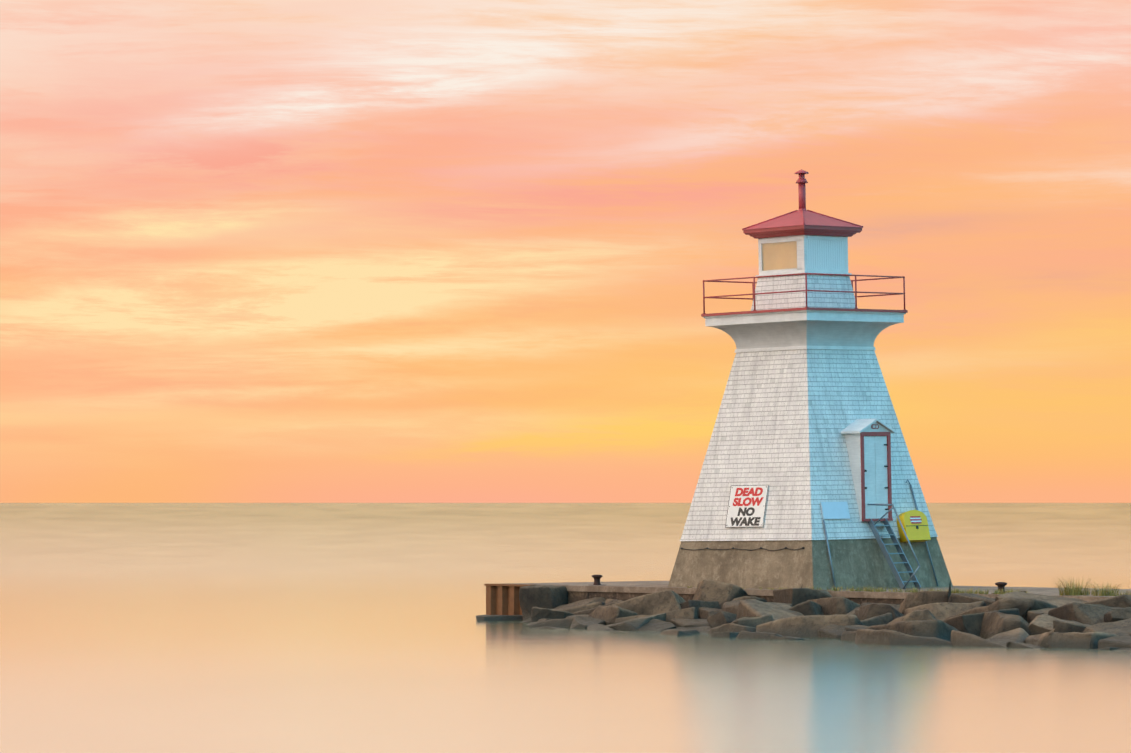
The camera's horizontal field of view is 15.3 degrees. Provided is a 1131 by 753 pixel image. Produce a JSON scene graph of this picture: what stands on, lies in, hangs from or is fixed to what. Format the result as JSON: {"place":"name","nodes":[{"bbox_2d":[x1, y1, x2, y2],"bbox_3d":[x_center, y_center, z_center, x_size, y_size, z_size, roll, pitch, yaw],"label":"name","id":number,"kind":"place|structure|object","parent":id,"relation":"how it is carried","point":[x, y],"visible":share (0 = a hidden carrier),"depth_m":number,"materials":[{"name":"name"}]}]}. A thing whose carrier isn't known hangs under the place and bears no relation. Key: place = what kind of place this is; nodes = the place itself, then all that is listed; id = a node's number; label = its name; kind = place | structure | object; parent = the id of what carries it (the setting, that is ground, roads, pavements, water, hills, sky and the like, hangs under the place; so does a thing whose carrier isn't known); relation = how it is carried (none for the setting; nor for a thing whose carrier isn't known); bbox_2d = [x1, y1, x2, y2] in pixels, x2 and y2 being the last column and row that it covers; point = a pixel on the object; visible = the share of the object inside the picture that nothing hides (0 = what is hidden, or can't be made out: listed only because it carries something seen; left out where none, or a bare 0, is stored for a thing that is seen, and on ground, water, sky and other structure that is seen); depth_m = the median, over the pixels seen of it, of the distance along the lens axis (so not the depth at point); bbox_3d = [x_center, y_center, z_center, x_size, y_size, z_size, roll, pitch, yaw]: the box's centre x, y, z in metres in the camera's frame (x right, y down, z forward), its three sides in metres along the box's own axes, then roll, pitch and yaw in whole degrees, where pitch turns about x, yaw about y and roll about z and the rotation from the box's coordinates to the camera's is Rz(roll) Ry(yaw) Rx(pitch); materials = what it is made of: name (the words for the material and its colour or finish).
{"place":"outdoors","nodes":[
{"label":"outdoors","id":0,"kind":"place"},
{"bbox_2d":[0,503,1130,752],"bbox_3d":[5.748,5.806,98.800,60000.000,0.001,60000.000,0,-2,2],"label":"lake water","id":1,"kind":"structure","parent":0,"point":[240,627],"depth_m":79.47,"materials":[{"name":"beige liquid"}]},
{"bbox_2d":[476,615,522,620],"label":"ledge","id":2,"kind":"object","parent":1,"relation":"in","point":[499,617],"visible":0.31,"depth_m":100.86,"materials":[{"name":"grey concrete"}]},
{"bbox_2d":[519,585,567,620],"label":"rock","id":3,"kind":"object","parent":1,"relation":"in","point":[548,596],"visible":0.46,"depth_m":100.23,"materials":[{"name":"grey stone"}]},
{"bbox_2d":[537,614,551,621],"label":"rock","id":4,"kind":"object","parent":1,"relation":"in","point":[539,619],"visible":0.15,"depth_m":96.60,"materials":[{"name":"grey stone"}]},
{"bbox_2d":[533,626,564,628],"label":"rock","id":5,"kind":"object","parent":1,"relation":"in","point":[545,627],"visible":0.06,"depth_m":94.15,"materials":[{"name":"grey stone"}]},
{"bbox_2d":[527,617,574,627],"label":"rock","id":6,"kind":"object","parent":1,"relation":"in","point":[565,622],"visible":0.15,"depth_m":95.47,"materials":[{"name":"grey stone"}]},
{"bbox_2d":[531,607,573,621],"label":"rock","id":7,"kind":"object","parent":1,"relation":"in","point":[537,613],"visible":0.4,"depth_m":97.08,"materials":[{"name":"grey stone"}]},
{"bbox_2d":[484,581,623,614],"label":"sheet piling","id":8,"kind":"object","parent":1,"relation":"in","point":[502,599],"visible":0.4,"depth_m":102.20,"materials":[{"name":"metal"}]},
{"bbox_2d":[519,597,605,622],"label":"rock","id":9,"kind":"object","parent":1,"relation":"in","point":[582,602],"visible":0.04,"depth_m":99.69,"materials":[{"name":"grey stone"}]},
{"bbox_2d":[566,615,587,617],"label":"rock","id":10,"kind":"object","parent":1,"relation":"in","point":[575,616],"visible":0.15,"depth_m":97.08,"materials":[{"name":"grey stone"}]},
{"bbox_2d":[559,601,604,612],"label":"rock","id":11,"kind":"object","parent":1,"relation":"in","point":[583,607],"visible":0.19,"depth_m":98.51,"materials":[{"name":"stone"}]},
{"bbox_2d":[570,616,605,628],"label":"rock","id":12,"kind":"object","parent":1,"relation":"in","point":[583,622],"visible":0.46,"depth_m":94.95,"materials":[{"name":"grey stone"}]},
{"bbox_2d":[572,602,619,614],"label":"rock","id":13,"kind":"object","parent":1,"relation":"in","point":[586,612],"visible":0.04,"depth_m":97.31,"materials":[{"name":"grey stone"}]},
{"bbox_2d":[587,624,613,630],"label":"rock","id":14,"kind":"object","parent":1,"relation":"in","point":[597,627],"visible":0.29,"depth_m":93.34,"materials":[{"name":"grey stone"}]},
{"bbox_2d":[588,605,637,624],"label":"rock","id":15,"kind":"object","parent":1,"relation":"in","point":[609,615],"visible":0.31,"depth_m":95.17,"materials":[{"name":"grey stone"}]},
{"bbox_2d":[605,599,622,603],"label":"rock","id":16,"kind":"object","parent":1,"relation":"in","point":[607,601],"visible":0.04,"depth_m":98.98,"materials":[{"name":"grey stone"}]},
{"bbox_2d":[605,613,665,630],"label":"rock","id":17,"kind":"object","parent":1,"relation":"in","point":[634,624],"visible":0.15,"depth_m":93.29,"materials":[{"name":"grey stone"}]},
{"bbox_2d":[609,589,684,614],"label":"rock","id":18,"kind":"object","parent":1,"relation":"in","point":[660,602],"visible":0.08,"depth_m":95.52,"materials":[{"name":"grey stone"}]},
{"bbox_2d":[615,607,697,623],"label":"rock","id":19,"kind":"object","parent":1,"relation":"in","point":[688,613],"visible":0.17,"depth_m":93.86,"materials":[{"name":"grey stone"}]},
{"bbox_2d":[637,619,675,630],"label":"rock","id":20,"kind":"object","parent":1,"relation":"in","point":[655,625],"visible":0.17,"depth_m":93.02,"materials":[{"name":"grey stone"}]},
{"bbox_2d":[660,630,693,634],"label":"rock","id":21,"kind":"object","parent":1,"relation":"in","point":[673,632],"visible":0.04,"depth_m":89.86,"materials":[{"name":"grey stone"}]},
{"bbox_2d":[663,626,710,632],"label":"rock","id":22,"kind":"object","parent":1,"relation":"in","point":[704,629],"depth_m":92.41,"materials":[{"name":"grey stone"}]},
{"bbox_2d":[670,618,708,626],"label":"rock","id":23,"kind":"object","parent":1,"relation":"in","point":[678,622],"visible":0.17,"depth_m":93.24,"materials":[{"name":"grey stone"}]},
{"bbox_2d":[684,630,699,632],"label":"rock","id":24,"kind":"object","parent":1,"relation":"in","point":[691,631],"depth_m":91.17,"materials":[{"name":"stone"}]},
{"bbox_2d":[679,600,719,618],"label":"rock","id":25,"kind":"object","parent":1,"relation":"on","point":[697,604],"visible":0.23,"depth_m":95.19,"materials":[{"name":"grey stone"}]},
{"bbox_2d":[699,607,721,618],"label":"rock","id":26,"kind":"object","parent":1,"relation":"on","point":[705,612],"visible":0.29,"depth_m":94.79,"materials":[{"name":"grey stone"}]},
{"bbox_2d":[693,580,748,608],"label":"rock","id":27,"kind":"object","parent":1,"relation":"in","point":[721,593],"visible":0.38,"depth_m":95.95,"materials":[{"name":"grey stone"}]},
{"bbox_2d":[707,611,736,627],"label":"rock","id":28,"kind":"object","parent":1,"relation":"in","point":[720,618],"visible":0.29,"depth_m":92.13,"materials":[{"name":"stone"}]},
{"bbox_2d":[710,632,739,636],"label":"rock","id":29,"kind":"object","parent":1,"relation":"in","point":[726,634],"visible":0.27,"depth_m":88.50,"materials":[{"name":"grey stone"}]},
{"bbox_2d":[722,600,739,613],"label":"rock","id":30,"kind":"object","parent":1,"relation":"in","point":[731,606],"visible":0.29,"depth_m":93.80,"materials":[{"name":"grey stone"}]},
{"bbox_2d":[708,615,773,633],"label":"rock","id":31,"kind":"object","parent":1,"relation":"in","point":[750,622],"visible":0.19,"depth_m":90.16,"materials":[{"name":"grey stone"}]},
{"bbox_2d":[728,623,755,631],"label":"rock","id":32,"kind":"object","parent":1,"relation":"in","point":[733,627],"visible":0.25,"depth_m":89.85,"materials":[{"name":"grey stone"}]},
{"bbox_2d":[732,596,766,601],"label":"rock","id":33,"kind":"object","parent":1,"relation":"in","point":[750,597],"visible":0.15,"depth_m":95.41,"materials":[{"name":"grey stone"}]},
{"bbox_2d":[736,631,783,638],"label":"rock","id":34,"kind":"object","parent":1,"relation":"in","point":[752,635],"visible":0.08,"depth_m":87.53,"materials":[{"name":"grey stone"}]},
{"bbox_2d":[736,599,803,619],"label":"rock","id":35,"kind":"object","parent":1,"relation":"in","point":[750,608],"visible":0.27,"depth_m":91.50,"materials":[{"name":"grey stone"}]},
{"bbox_2d":[770,635,804,639],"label":"rock","id":36,"kind":"object","parent":1,"relation":"in","point":[783,638],"visible":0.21,"depth_m":86.97,"materials":[{"name":"grey stone"}]},
{"bbox_2d":[789,601,823,615],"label":"rock","id":37,"kind":"object","parent":1,"relation":"in","point":[809,608],"visible":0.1,"depth_m":91.86,"materials":[{"name":"grey stone"}]},
{"bbox_2d":[756,615,863,636],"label":"rock","id":38,"kind":"object","parent":1,"relation":"in","point":[803,626],"visible":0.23,"depth_m":88.63,"materials":[{"name":"grey stone"}]},
{"bbox_2d":[512,581,1130,604],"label":"pier","id":39,"kind":"structure","parent":1,"relation":"in","point":[621,591],"depth_m":97.75,"materials":[{"name":"concrete"}]},
{"bbox_2d":[592,575,602,584],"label":"bollard","id":40,"kind":"object","parent":39,"relation":"on","point":[596,579],"visible":1,"depth_m":100.80,"materials":[{"name":"metal"}]},
{"bbox_2d":[668,170,952,589],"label":"lighthouse","id":41,"kind":"object","parent":39,"relation":"on","point":[807,429],"visible":1,"depth_m":97.81,"materials":[{"name":"white wood"}]},
{"bbox_2d":[725,485,768,527],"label":"sign","id":42,"kind":"object","parent":41,"relation":"attached to","point":[732,510],"visible":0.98,"depth_m":97.58,"materials":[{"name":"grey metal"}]},
{"bbox_2d":[731,517,760,525],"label":"sign text","id":43,"kind":"object","parent":42,"relation":"attached to","point":[744,520],"visible":1,"depth_m":97.46,"materials":[{"name":"black paint"}]},
{"bbox_2d":[737,507,754,515],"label":"sign text","id":44,"kind":"object","parent":42,"relation":"attached to","point":[746,511],"visible":1,"depth_m":97.53,"materials":[{"name":"black paint"}]},
{"bbox_2d":[733,497,763,505],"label":"word","id":45,"kind":"object","parent":42,"relation":"attached to","point":[757,500],"visible":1,"depth_m":97.57,"materials":[{"name":"red paint"}]},
{"bbox_2d":[735,487,762,495],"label":"sign text","id":46,"kind":"object","parent":42,"relation":"attached to","point":[751,491],"visible":1,"depth_m":97.61,"materials":[{"name":"red paint"}]},
{"bbox_2d":[897,510,930,542],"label":"lifebuoy box","id":47,"kind":"object","parent":41,"relation":"attached to","point":[915,525],"visible":0.98,"depth_m":97.95,"materials":[{"name":"yellow plastic"}]},
{"bbox_2d":[867,504,920,588],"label":"stairs","id":48,"kind":"structure","parent":39,"relation":"on","point":[872,525],"depth_m":96.89,"materials":[{"name":"metal"}]},
{"bbox_2d":[991,582,1006,593],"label":"bollard","id":49,"kind":"object","parent":39,"relation":"on","point":[1000,585],"visible":0.73,"depth_m":91.45,"materials":[{"name":"metal"}]},
{"bbox_2d":[818,624,845,637],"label":"rock","id":50,"kind":"object","parent":1,"relation":"in","point":[832,631],"visible":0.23,"depth_m":88.12,"materials":[{"name":"grey stone"}]},
{"bbox_2d":[807,597,860,614],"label":"rock","id":51,"kind":"object","parent":1,"relation":"in","point":[836,606],"visible":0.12,"depth_m":92.05,"materials":[{"name":"grey stone"}]},
{"bbox_2d":[773,584,831,605],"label":"rock","id":52,"kind":"object","parent":51,"relation":"on","point":[794,596],"visible":0.6,"depth_m":93.47,"materials":[{"name":"stone"}]},
{"bbox_2d":[845,625,867,630],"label":"rock","id":53,"kind":"object","parent":1,"relation":"in","point":[853,628],"visible":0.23,"depth_m":87.41,"materials":[{"name":"grey stone"}]},
{"bbox_2d":[845,603,875,614],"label":"rock","id":54,"kind":"object","parent":1,"relation":"in","point":[852,612],"visible":0.06,"depth_m":91.79,"materials":[{"name":"stone"}]},
{"bbox_2d":[861,613,892,626],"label":"rock","id":55,"kind":"object","parent":1,"relation":"in","point":[886,618],"visible":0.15,"depth_m":89.05,"materials":[{"name":"grey stone"}]},
{"bbox_2d":[861,603,899,609],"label":"rock","id":56,"kind":"object","parent":1,"relation":"in","point":[896,606],"visible":0.04,"depth_m":92.14,"materials":[{"name":"stone"}]},
{"bbox_2d":[858,604,903,620],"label":"rock","id":57,"kind":"object","parent":1,"relation":"in","point":[869,611],"visible":0.31,"depth_m":90.26,"materials":[{"name":"grey stone"}]},
{"bbox_2d":[841,619,958,640],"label":"rock","id":58,"kind":"object","parent":1,"relation":"in","point":[939,629],"visible":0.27,"depth_m":85.05,"materials":[{"name":"grey stone"}]},
{"bbox_2d":[855,629,951,645],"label":"rock","id":59,"kind":"object","parent":1,"relation":"in","point":[879,637],"visible":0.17,"depth_m":83.66,"materials":[{"name":"grey stone"}]},
{"bbox_2d":[888,609,935,623],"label":"rock","id":60,"kind":"object","parent":1,"relation":"in","point":[927,614],"visible":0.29,"depth_m":88.05,"materials":[{"name":"grey stone"}]},
{"bbox_2d":[898,580,950,614],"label":"rock","id":61,"kind":"object","parent":1,"relation":"in","point":[912,600],"visible":0.33,"depth_m":90.67,"materials":[{"name":"grey stone"}]},
{"bbox_2d":[904,601,986,620],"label":"rock","id":62,"kind":"object","parent":1,"relation":"in","point":[942,611],"visible":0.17,"depth_m":89.02,"materials":[{"name":"stone"}]},
{"bbox_2d":[948,593,994,605],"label":"rock","id":63,"kind":"object","parent":1,"relation":"in","point":[962,598],"visible":0.15,"depth_m":89.67,"materials":[{"name":"stone"}]},
{"bbox_2d":[950,630,1008,647],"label":"rock","id":64,"kind":"object","parent":1,"relation":"in","point":[958,638],"visible":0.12,"depth_m":82.87,"materials":[{"name":"grey stone"}]},
{"bbox_2d":[943,608,1018,636],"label":"rock","id":65,"kind":"object","parent":1,"relation":"in","point":[970,623],"visible":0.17,"depth_m":86.22,"materials":[{"name":"grey stone"}]},
{"bbox_2d":[945,598,1057,620],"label":"rock","id":66,"kind":"object","parent":1,"relation":"in","point":[1023,606],"visible":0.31,"depth_m":87.43,"materials":[{"name":"grey stone"}]},
{"bbox_2d":[980,611,1030,638],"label":"rock","id":67,"kind":"object","parent":1,"relation":"in","point":[994,623],"visible":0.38,"depth_m":85.52,"materials":[{"name":"grey stone"}]},
{"bbox_2d":[986,628,1028,644],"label":"rock","id":68,"kind":"object","parent":1,"relation":"in","point":[1018,635],"visible":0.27,"depth_m":83.96,"materials":[{"name":"grey stone"}]},
{"bbox_2d":[1006,642,1047,647],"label":"rock","id":69,"kind":"object","parent":1,"relation":"in","point":[1015,645],"visible":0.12,"depth_m":82.04,"materials":[{"name":"grey stone"}]},
{"bbox_2d":[995,591,1086,606],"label":"rock","id":70,"kind":"object","parent":1,"relation":"in","point":[1058,601],"visible":0.21,"depth_m":88.94,"materials":[{"name":"stone"}]},
{"bbox_2d":[1028,613,1060,634],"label":"rock","id":71,"kind":"object","parent":1,"relation":"in","point":[1041,623],"visible":0.27,"depth_m":85.23,"materials":[{"name":"grey stone"}]},
{"bbox_2d":[1025,629,1117,648],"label":"rock","id":72,"kind":"object","parent":1,"relation":"in","point":[1053,639],"visible":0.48,"depth_m":81.94,"materials":[{"name":"grey stone"}]},
{"bbox_2d":[1053,619,1091,632],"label":"rock","id":73,"kind":"object","parent":1,"relation":"in","point":[1063,626],"visible":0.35,"depth_m":84.46,"materials":[{"name":"grey stone"}]},
{"bbox_2d":[1048,602,1120,624],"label":"rock","id":74,"kind":"object","parent":1,"relation":"in","point":[1088,614],"visible":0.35,"depth_m":85.57,"materials":[{"name":"grey stone"}]},
{"bbox_2d":[1104,607,1130,621],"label":"rock","id":75,"kind":"object","parent":74,"relation":"on","point":[1115,615],"visible":0.54,"depth_m":85.14,"materials":[{"name":"grey stone"}]},
{"bbox_2d":[1089,647,1118,649],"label":"rock","id":76,"kind":"object","parent":1,"relation":"in","point":[1110,648],"visible":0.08,"depth_m":80.88,"materials":[{"name":"grey stone"}]},
{"bbox_2d":[1082,618,1130,636],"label":"rock","id":77,"kind":"object","parent":1,"relation":"in","point":[1121,628],"visible":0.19,"depth_m":83.94,"materials":[{"name":"grey stone"}]},
{"bbox_2d":[1084,594,1130,607],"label":"rock","id":78,"kind":"object","parent":1,"relation":"in","point":[1123,601],"visible":0.1,"depth_m":86.36,"materials":[{"name":"grey stone"}]},
{"bbox_2d":[1098,636,1130,648],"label":"rock","id":79,"kind":"object","parent":1,"relation":"in","point":[1119,641],"visible":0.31,"depth_m":81.30,"materials":[{"name":"stone"}]},
{"bbox_2d":[1114,648,1130,650],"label":"rock","id":80,"kind":"object","parent":1,"relation":"in","point":[1125,649],"depth_m":80.72,"materials":[{"name":"stone"}]},
{"bbox_2d":[0,0,1130,502],"label":"sky","id":81,"kind":"structure","parent":0,"point":[252,251],"materials":[{"name":"orange"}]},
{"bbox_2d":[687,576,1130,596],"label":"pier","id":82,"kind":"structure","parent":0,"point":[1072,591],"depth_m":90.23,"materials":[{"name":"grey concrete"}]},
{"bbox_2d":[1027,608,1054,622],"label":"rock","id":83,"kind":"object","parent":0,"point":[1032,615],"visible":0.12,"depth_m":87.26,"materials":[{"name":"grey stone"}]}
]}

